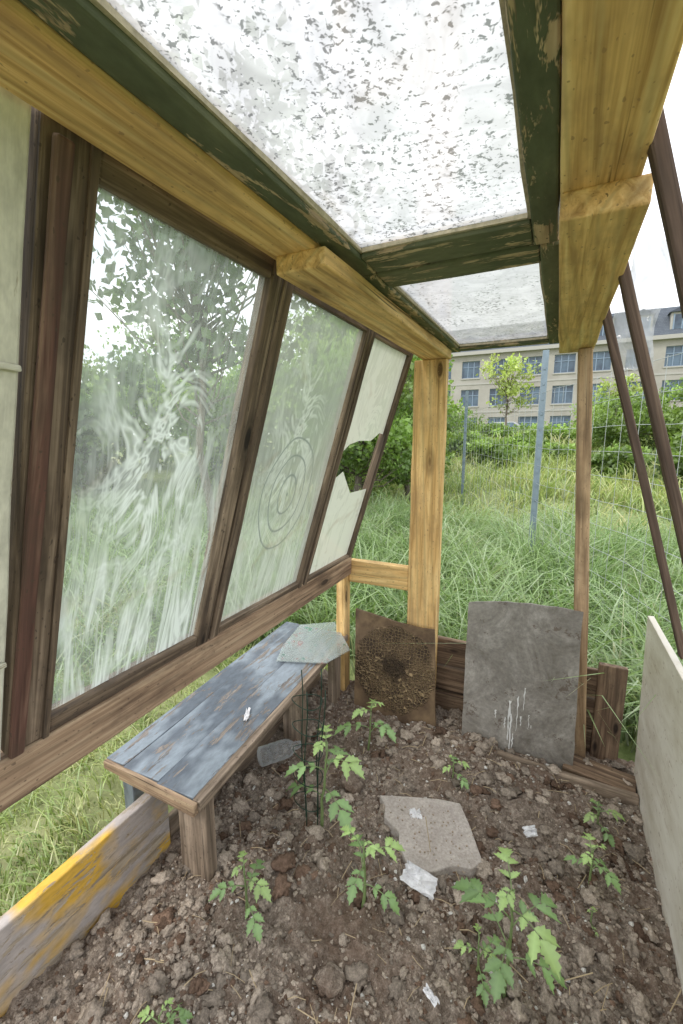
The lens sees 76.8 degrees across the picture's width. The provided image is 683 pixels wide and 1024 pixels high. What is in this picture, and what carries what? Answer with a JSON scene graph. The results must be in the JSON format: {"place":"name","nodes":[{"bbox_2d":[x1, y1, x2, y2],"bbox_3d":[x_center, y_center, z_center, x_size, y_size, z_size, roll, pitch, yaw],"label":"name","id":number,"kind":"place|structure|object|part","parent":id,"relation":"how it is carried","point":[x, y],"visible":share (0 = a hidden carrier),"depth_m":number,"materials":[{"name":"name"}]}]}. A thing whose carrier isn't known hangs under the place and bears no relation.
{"place":"outdoors","nodes":[
{"label":"outdoors","id":0,"kind":"place"},
{"bbox_2d":[52,476,409,703],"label":"side grass","id":1,"kind":"structure","parent":0,"point":[85,516],"depth_m":3.28,"materials":[{"name":"green plant"}]},
{"bbox_2d":[244,707,250,720],"bbox_3d":[-0.256,0.548,1.167,0.013,0.011,0.051,0,10,-2],"label":"white feather","id":2,"kind":"object","parent":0,"point":[246,715],"visible":1,"depth_m":1.17,"materials":[{"name":"paper"}]},
{"bbox_2d":[0,437,681,916],"bbox_3d":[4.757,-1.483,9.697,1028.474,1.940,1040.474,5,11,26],"label":"ground","id":3,"kind":"structure","parent":0,"point":[166,473],"depth_m":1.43,"materials":[{"name":"green plant"}]},
{"bbox_2d":[71,344,209,498],"bbox_3d":[-4.225,-1.446,6.833,3.482,2.933,4.008,5,11,26],"label":"broadleaf tree","id":4,"kind":"object","parent":3,"relation":"on","point":[89,439],"visible":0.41,"depth_m":6.96,"materials":[{"name":"green plant"}]},
{"bbox_2d":[81,307,242,468],"bbox_3d":[-4.779,-3.033,11.057,5.289,4.381,5.644,5,11,26],"label":"broadleaf tree","id":5,"kind":"object","parent":3,"relation":"on","point":[154,462],"visible":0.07,"depth_m":10.64,"materials":[{"name":"green plant"}]},
{"bbox_2d":[88,189,350,534],"bbox_3d":[-1.193,-1.571,3.650,2.958,4.128,2.165,5,11,26],"label":"aspen tree","id":6,"kind":"object","parent":3,"relation":"on","point":[187,253],"visible":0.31,"depth_m":3.56,"materials":[{"name":"green plant"}]},
{"bbox_2d":[136,358,308,489],"bbox_3d":[-1.797,-1.727,8.372,3.954,2.836,3.453,-7,12,-37],"label":"broadleaf tree","id":7,"kind":"object","parent":3,"relation":"on","point":[229,383],"visible":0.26,"depth_m":7.39,"materials":[{"name":"green plant"}]},
{"bbox_2d":[223,302,308,448],"bbox_3d":[-0.627,-3.176,12.153,5.275,4.474,4.275,5,11,26],"label":"broadleaf tree","id":8,"kind":"object","parent":3,"relation":"on","point":[227,372],"depth_m":11.01,"materials":[{"name":"green plant"}]},
{"bbox_2d":[234,312,413,487],"bbox_3d":[0.000,-2.220,7.746,3.298,3.801,3.369,5,11,26],"label":"broadleaf tree","id":9,"kind":"object","parent":3,"relation":"on","point":[346,475],"visible":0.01,"depth_m":7.46,"materials":[{"name":"green plant"}]},
{"bbox_2d":[0,0,682,812],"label":"greenhouse frame","id":10,"kind":"object","parent":3,"relation":"on","point":[618,62],"visible":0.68,"depth_m":0.61,"materials":[{"name":"brown wood"}]},
{"bbox_2d":[0,86,30,755],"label":"white window sash","id":11,"kind":"object","parent":10,"relation":"attached to","point":[15,116],"depth_m":0.41,"materials":[{"name":"beige paint"}]},
{"bbox_2d":[1,106,282,758],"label":"window sash","id":12,"kind":"object","parent":10,"relation":"attached to","point":[70,174],"depth_m":0.56,"materials":[{"name":"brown wood"}]},
{"bbox_2d":[208,279,371,638],"bbox_3d":[-0.114,-0.104,1.013,0.253,0.741,0.388,5,11,26],"label":"window sash","id":13,"kind":"object","parent":10,"relation":"attached to","point":[286,394],"depth_m":0.98,"materials":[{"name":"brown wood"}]},
{"bbox_2d":[19,0,561,275],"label":"roof window sash","id":14,"kind":"object","parent":10,"relation":"attached to","point":[364,137],"visible":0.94,"depth_m":0.39,"materials":[{"name":"green paint"}]},
{"bbox_2d":[302,330,412,584],"bbox_3d":[0.050,-0.159,1.339,0.254,0.741,0.343,5,11,26],"label":"window sash","id":15,"kind":"object","parent":10,"relation":"attached to","point":[380,383],"depth_m":1.33,"materials":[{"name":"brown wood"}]},
{"bbox_2d":[362,240,558,352],"bbox_3d":[0.343,-0.471,1.025,0.372,0.028,0.745,5,11,26],"label":"roof window sash","id":16,"kind":"object","parent":10,"relation":"attached to","point":[509,297],"visible":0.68,"depth_m":0.90,"materials":[{"name":"green paint"}]},
{"bbox_2d":[602,107,682,658],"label":"open side sash","id":17,"kind":"object","parent":10,"relation":"attached to","point":[664,176],"visible":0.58,"depth_m":0.67,"materials":[{"name":"brown wood"}]},
{"bbox_2d":[613,235,672,370],"bbox_3d":[0.700,-0.479,1.008,0.106,0.304,0.048,9,13,43],"label":"clear plastic sheet","id":18,"kind":"object","parent":10,"relation":"attached to","point":[652,272],"visible":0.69,"depth_m":1.00,"materials":[{"name":"grey"}]},
{"bbox_2d":[281,321,455,500],"bbox_3d":[0.395,-1.336,5.604,2.241,2.909,2.166,-7,12,-37],"label":"broadleaf tree","id":19,"kind":"object","parent":3,"relation":"on","point":[398,439],"visible":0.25,"depth_m":5.38,"materials":[{"name":"green plant"}]},
{"bbox_2d":[366,354,469,448],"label":"broadleaf tree","id":20,"kind":"object","parent":3,"relation":"on","point":[451,416],"visible":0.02,"depth_m":12.90,"materials":[{"name":"green plant"}]},
{"bbox_2d":[365,356,472,499],"bbox_3d":[1.084,-1.389,6.782,1.795,2.604,1.647,-4,11,-24],"label":"broadleaf tree","id":21,"kind":"object","parent":3,"relation":"on","point":[407,481],"visible":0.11,"depth_m":6.67,"materials":[{"name":"green plant"}]},
{"bbox_2d":[411,444,460,466],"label":"leafy shrub","id":22,"kind":"object","parent":3,"relation":"on","point":[453,455],"visible":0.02,"depth_m":10.59,"materials":[{"name":"green plant"}]},
{"bbox_2d":[447,400,490,434],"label":"leafy shrub","id":23,"kind":"object","parent":3,"relation":"on","point":[472,425],"visible":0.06,"depth_m":19.50,"materials":[{"name":"green plant"}]},
{"bbox_2d":[445,430,500,460],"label":"leafy shrub","id":24,"kind":"object","parent":3,"relation":"on","point":[468,438],"visible":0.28,"depth_m":13.04,"materials":[{"name":"green plant"}]},
{"bbox_2d":[459,421,517,437],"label":"leafy shrub","id":25,"kind":"object","parent":3,"relation":"on","point":[498,431],"visible":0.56,"depth_m":22.77,"materials":[{"name":"green plant"}]},
{"bbox_2d":[456,436,522,466],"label":"leafy shrub","id":26,"kind":"object","parent":3,"relation":"on","point":[483,450],"visible":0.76,"depth_m":11.54,"materials":[{"name":"green plant"}]},
{"bbox_2d":[494,422,519,428],"bbox_3d":[13.326,-6.615,35.199,4.270,1.445,1.760,5,11,26],"label":"parked car","id":27,"kind":"object","parent":3,"relation":"on","point":[511,424],"visible":0.04,"depth_m":34.18,"materials":[{"name":"white paint"}]},
{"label":"side windows","id":28,"kind":"part","parent":27,"relation":"part of","materials":[{"name":"grey glass"}]},
{"bbox_2d":[475,353,541,426],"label":"young tree","id":29,"kind":"object","parent":3,"relation":"on","point":[509,390],"visible":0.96,"depth_m":27.10,"materials":[{"name":"green plant"}]},
{"bbox_2d":[505,422,535,433],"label":"leafy shrub","id":30,"kind":"object","parent":3,"relation":"on","point":[522,427],"visible":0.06,"depth_m":24.14,"materials":[{"name":"green plant"}]},
{"bbox_2d":[500,431,549,454],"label":"leafy shrub","id":31,"kind":"object","parent":3,"relation":"on","point":[518,440],"visible":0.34,"depth_m":13.96,"materials":[{"name":"green plant"}]},
{"bbox_2d":[519,421,575,444],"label":"leafy shrub","id":32,"kind":"object","parent":3,"relation":"on","point":[547,431],"visible":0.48,"depth_m":18.09,"materials":[{"name":"green plant"}]},
{"bbox_2d":[520,442,575,461],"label":"leafy shrub","id":33,"kind":"object","parent":3,"relation":"on","point":[547,447],"visible":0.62,"depth_m":12.10,"materials":[{"name":"green plant"}]},
{"bbox_2d":[444,350,682,649],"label":"wire fence","id":34,"kind":"object","parent":3,"relation":"on","point":[539,439],"visible":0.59,"depth_m":3.28,"materials":[{"name":"grey metal"}]},
{"bbox_2d":[448,338,682,431],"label":"walls","id":35,"kind":"structure","parent":3,"relation":"on","point":[659,346],"depth_m":49.41,"materials":[{"name":"beige paint"}]},
{"bbox_2d":[414,312,682,412],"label":"trim","id":36,"kind":"structure","parent":35,"relation":"attached to","point":[599,342],"depth_m":48.80,"materials":[{"name":"stone"}]},
{"bbox_2d":[454,306,682,352],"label":"mansard roof","id":37,"kind":"structure","parent":36,"relation":"on","point":[662,326],"depth_m":44.11,"materials":[{"name":"stone"}]},
{"bbox_2d":[448,314,682,426],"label":"window frames","id":38,"kind":"structure","parent":35,"relation":"attached to","point":[568,360],"depth_m":48.73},
{"bbox_2d":[447,314,682,430],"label":"window glass","id":39,"kind":"object","parent":38,"relation":"in","point":[677,358],"visible":0.18,"depth_m":49.02,"materials":[{"name":"glass"}]},
{"bbox_2d":[568,393,635,429],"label":"leafy shrub","id":40,"kind":"object","parent":3,"relation":"on","point":[598,402],"visible":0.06,"depth_m":19.96,"materials":[{"name":"green plant"}]},
{"bbox_2d":[569,399,645,450],"bbox_3d":[9.021,-2.781,14.313,2.660,1.995,2.425,0,10,-3],"label":"leafy shrub","id":41,"kind":"object","parent":3,"relation":"on","point":[599,421],"visible":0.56,"depth_m":13.87,"materials":[{"name":"green plant"}]},
{"bbox_2d":[592,373,642,404],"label":"young tree","id":42,"kind":"object","parent":3,"relation":"on","point":[632,388],"visible":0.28,"depth_m":29.74,"materials":[{"name":"green plant"}]},
{"bbox_2d":[591,439,653,479],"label":"leafy shrub","id":43,"kind":"object","parent":3,"relation":"on","point":[609,459],"visible":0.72,"depth_m":9.04,"materials":[{"name":"green plant"}]},
{"bbox_2d":[575,387,670,442],"bbox_3d":[10.859,-3.517,16.678,3.412,2.414,3.442,5,11,26],"label":"leafy shrub","id":44,"kind":"object","parent":3,"relation":"on","point":[613,409],"visible":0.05,"depth_m":16.52,"materials":[{"name":"green plant"}]},
{"bbox_2d":[612,380,682,454],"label":"leafy shrub","id":45,"kind":"object","parent":3,"relation":"on","point":[645,431],"visible":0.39,"depth_m":12.33,"materials":[{"name":"green plant"}]},
{"bbox_2d":[652,428,682,485],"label":"leafy shrub","id":46,"kind":"object","parent":3,"relation":"on","point":[675,446],"visible":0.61,"depth_m":7.71,"materials":[{"name":"green plant"}]},
{"bbox_2d":[664,377,682,435],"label":"leafy shrub","id":47,"kind":"object","parent":3,"relation":"on","point":[678,417],"visible":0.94,"depth_m":10.86,"materials":[{"name":"green plant"}]},
{"bbox_2d":[0,669,682,1023],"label":"garden soil","id":48,"kind":"structure","parent":0,"point":[284,959],"depth_m":0.90,"materials":[{"name":"brown soil"}]},
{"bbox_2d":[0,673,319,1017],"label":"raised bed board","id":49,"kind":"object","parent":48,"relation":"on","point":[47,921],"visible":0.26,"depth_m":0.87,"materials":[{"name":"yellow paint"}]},
{"bbox_2d":[137,997,193,1023],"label":"tomato seedling","id":50,"kind":"object","parent":48,"relation":"on","point":[184,1015],"visible":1,"depth_m":0.72,"materials":[{"name":"green plant"}]},
{"bbox_2d":[103,622,347,881],"bbox_3d":[-0.263,0.663,1.350,0.291,0.281,0.863,4,10,23],"label":"garden bench","id":51,"kind":"object","parent":48,"relation":"on","point":[187,756],"visible":0.88,"depth_m":1.12,"materials":[{"name":"blue paint"}]},
{"bbox_2d":[208,850,271,942],"bbox_3d":[-0.179,0.771,0.881,0.124,0.145,0.134,5,11,26],"label":"tomato seedling","id":52,"kind":"object","parent":48,"relation":"on","point":[257,931],"visible":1,"depth_m":0.85,"materials":[{"name":"green plant"}]},
{"bbox_2d":[257,739,300,766],"bbox_3d":[-0.188,0.732,1.323,0.135,0.056,0.056,-3,10,-29],"label":"shard","id":53,"kind":"object","parent":48,"relation":"on","point":[258,757],"visible":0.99,"depth_m":1.30,"materials":[{"name":"clear"}]},
{"bbox_2d":[291,668,325,825],"bbox_3d":[-0.080,0.629,1.105,0.089,0.450,0.095,5,11,26],"label":"wire plant support","id":54,"kind":"object","parent":48,"relation":"on","point":[316,768],"visible":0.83,"depth_m":1.09,"materials":[{"name":"green metal"}]},
{"bbox_2d":[284,724,364,835],"bbox_3d":[-0.034,0.687,1.060,0.192,0.282,0.217,-5,11,-26],"label":"tomato seedling","id":55,"kind":"object","parent":48,"relation":"on","point":[344,818],"visible":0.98,"depth_m":1.04,"materials":[{"name":"green plant"}]},
{"bbox_2d":[314,961,345,999],"bbox_3d":[-0.020,0.861,0.790,0.055,0.044,0.051,-9,13,-44],"label":"soil lump","id":56,"kind":"object","parent":48,"relation":"on","point":[330,977],"visible":1,"depth_m":0.78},
{"bbox_2d":[340,771,362,794],"bbox_3d":[0.029,0.774,1.232,0.066,0.049,0.068,1,10,6],"label":"soil lump","id":57,"kind":"object","parent":48,"relation":"on","point":[353,783],"visible":0.91,"depth_m":1.21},
{"bbox_2d":[334,699,395,750],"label":"tomato seedling","id":58,"kind":"object","parent":48,"relation":"on","point":[391,733],"visible":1,"depth_m":1.35,"materials":[{"name":"green plant"}]},
{"bbox_2d":[340,824,404,915],"bbox_3d":[0.058,0.764,0.910,0.152,0.194,0.168,5,11,26],"label":"tomato seedling","id":59,"kind":"object","parent":48,"relation":"on","point":[351,892],"visible":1,"depth_m":0.89,"materials":[{"name":"green plant"}]},
{"bbox_2d":[99,698,682,1023],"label":"straw and twigs","id":60,"kind":"object","parent":48,"relation":"on","point":[317,1022],"visible":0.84,"depth_m":0.89,"materials":[{"name":"plant"}]},
{"bbox_2d":[354,608,435,728],"bbox_3d":[0.189,0.561,1.534,0.324,0.385,0.060,5,11,26],"label":"honeycomb panel","id":61,"kind":"object","parent":48,"relation":"on","point":[395,668],"visible":0.98,"depth_m":1.53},
{"bbox_2d":[400,860,437,899],"bbox_3d":[0.172,0.815,0.957,0.082,0.034,0.042,7,46,34],"label":"crumpled paper label","id":62,"kind":"object","parent":48,"relation":"on","point":[419,879],"visible":1,"depth_m":0.95,"materials":[{"name":"white paper"}]},
{"bbox_2d":[380,795,481,877],"bbox_3d":[0.222,0.819,1.098,0.214,0.038,0.223,-1,10,-5],"label":"stone slab","id":63,"kind":"object","parent":48,"relation":"on","point":[405,829],"depth_m":1.08,"materials":[{"name":"stone"}]},
{"bbox_2d":[409,808,421,818],"bbox_3d":[0.194,0.791,1.129,0.032,0.019,0.027,-1,27,-8],"label":"crumpled paper label","id":64,"kind":"object","parent":63,"relation":"on","point":[414,812],"visible":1,"depth_m":1.13,"materials":[{"name":"white paper"}]},
{"bbox_2d":[389,800,472,871],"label":"slab crumbs","id":65,"kind":"object","parent":63,"relation":"on","point":[431,832],"visible":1,"depth_m":1.07,"materials":[{"name":"stone"}]},
{"bbox_2d":[423,983,439,1006],"bbox_3d":[0.159,0.863,0.768,0.013,0.016,0.034,-20,19,-31],"label":"crumpled paper label","id":66,"kind":"object","parent":48,"relation":"on","point":[431,997],"visible":1,"depth_m":0.77,"materials":[{"name":"white paper"}]},
{"bbox_2d":[442,755,468,789],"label":"tomato seedling","id":67,"kind":"object","parent":48,"relation":"on","point":[462,783],"visible":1,"depth_m":1.24,"materials":[{"name":"green plant"}]},
{"bbox_2d":[453,923,500,1006],"bbox_3d":[0.269,0.837,0.796,0.106,0.102,0.082,-3,10,-15],"label":"tomato seedling","id":68,"kind":"object","parent":48,"relation":"on","point":[495,940],"visible":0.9,"depth_m":0.80,"materials":[{"name":"green plant"}]},
{"bbox_2d":[452,846,566,1003],"bbox_3d":[0.291,0.762,0.763,0.203,0.260,0.195,5,11,26],"label":"tomato seedling","id":69,"kind":"object","parent":48,"relation":"on","point":[504,974],"visible":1,"depth_m":0.73,"materials":[{"name":"green plant"}]},
{"bbox_2d":[461,601,583,769],"bbox_3d":[0.554,0.542,1.351,0.339,0.522,0.089,5,11,26],"label":"grey cement sheet","id":70,"kind":"object","parent":48,"relation":"on","point":[517,655],"visible":0.94,"depth_m":1.34,"materials":[{"name":"grey concrete"}]},
{"bbox_2d":[522,825,537,837],"bbox_3d":[0.473,0.801,1.081,0.038,0.020,0.023,-1,50,-8],"label":"crumpled paper label","id":71,"kind":"object","parent":48,"relation":"on","point":[530,831],"visible":1,"depth_m":1.08,"materials":[{"name":"white paper"}]},
{"bbox_2d":[564,832,621,893],"bbox_3d":[0.572,0.807,0.992,0.110,0.112,0.117,5,11,26],"label":"tomato seedling","id":72,"kind":"object","parent":48,"relation":"on","point":[586,858],"visible":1,"depth_m":0.97,"materials":[{"name":"green plant"}]},
{"bbox_2d":[587,906,598,935],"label":"tomato seedling","id":73,"kind":"object","parent":48,"relation":"on","point":[592,911],"visible":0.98,"depth_m":0.88,"materials":[{"name":"green plant"}]},
{"bbox_2d":[583,798,625,849],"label":"tomato seedling","id":74,"kind":"object","parent":48,"relation":"on","point":[588,817],"visible":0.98,"depth_m":1.09,"materials":[{"name":"green plant"}]},
{"bbox_2d":[634,616,682,993],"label":"white side panel","id":75,"kind":"object","parent":48,"relation":"on","point":[659,787],"visible":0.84,"depth_m":0.97,"materials":[{"name":"white paint"}]},
{"bbox_2d":[70,483,682,769],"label":"tall grass","id":76,"kind":"structure","parent":0,"point":[473,569],"depth_m":2.72,"materials":[{"name":"green plant"}]},
{"bbox_2d":[81,46,682,435],"label":"sky","id":77,"kind":"structure","parent":0,"point":[652,224],"materials":[{"name":"white"}]},
{"bbox_2d":[161,435,682,540],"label":"meadow grass","id":78,"kind":"structure","parent":0,"point":[608,484],"depth_m":7.28,"materials":[{"name":"green plant"}]},
{"bbox_2d":[454,430,668,447],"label":"field grass","id":79,"kind":"structure","parent":0,"point":[564,440],"depth_m":17.52,"materials":[{"name":"green plant"}]},
{"bbox_2d":[625,646,679,728],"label":"grass","id":80,"kind":"structure","parent":0,"point":[640,690],"depth_m":1.58,"materials":[{"name":"green plant"}]}
]}

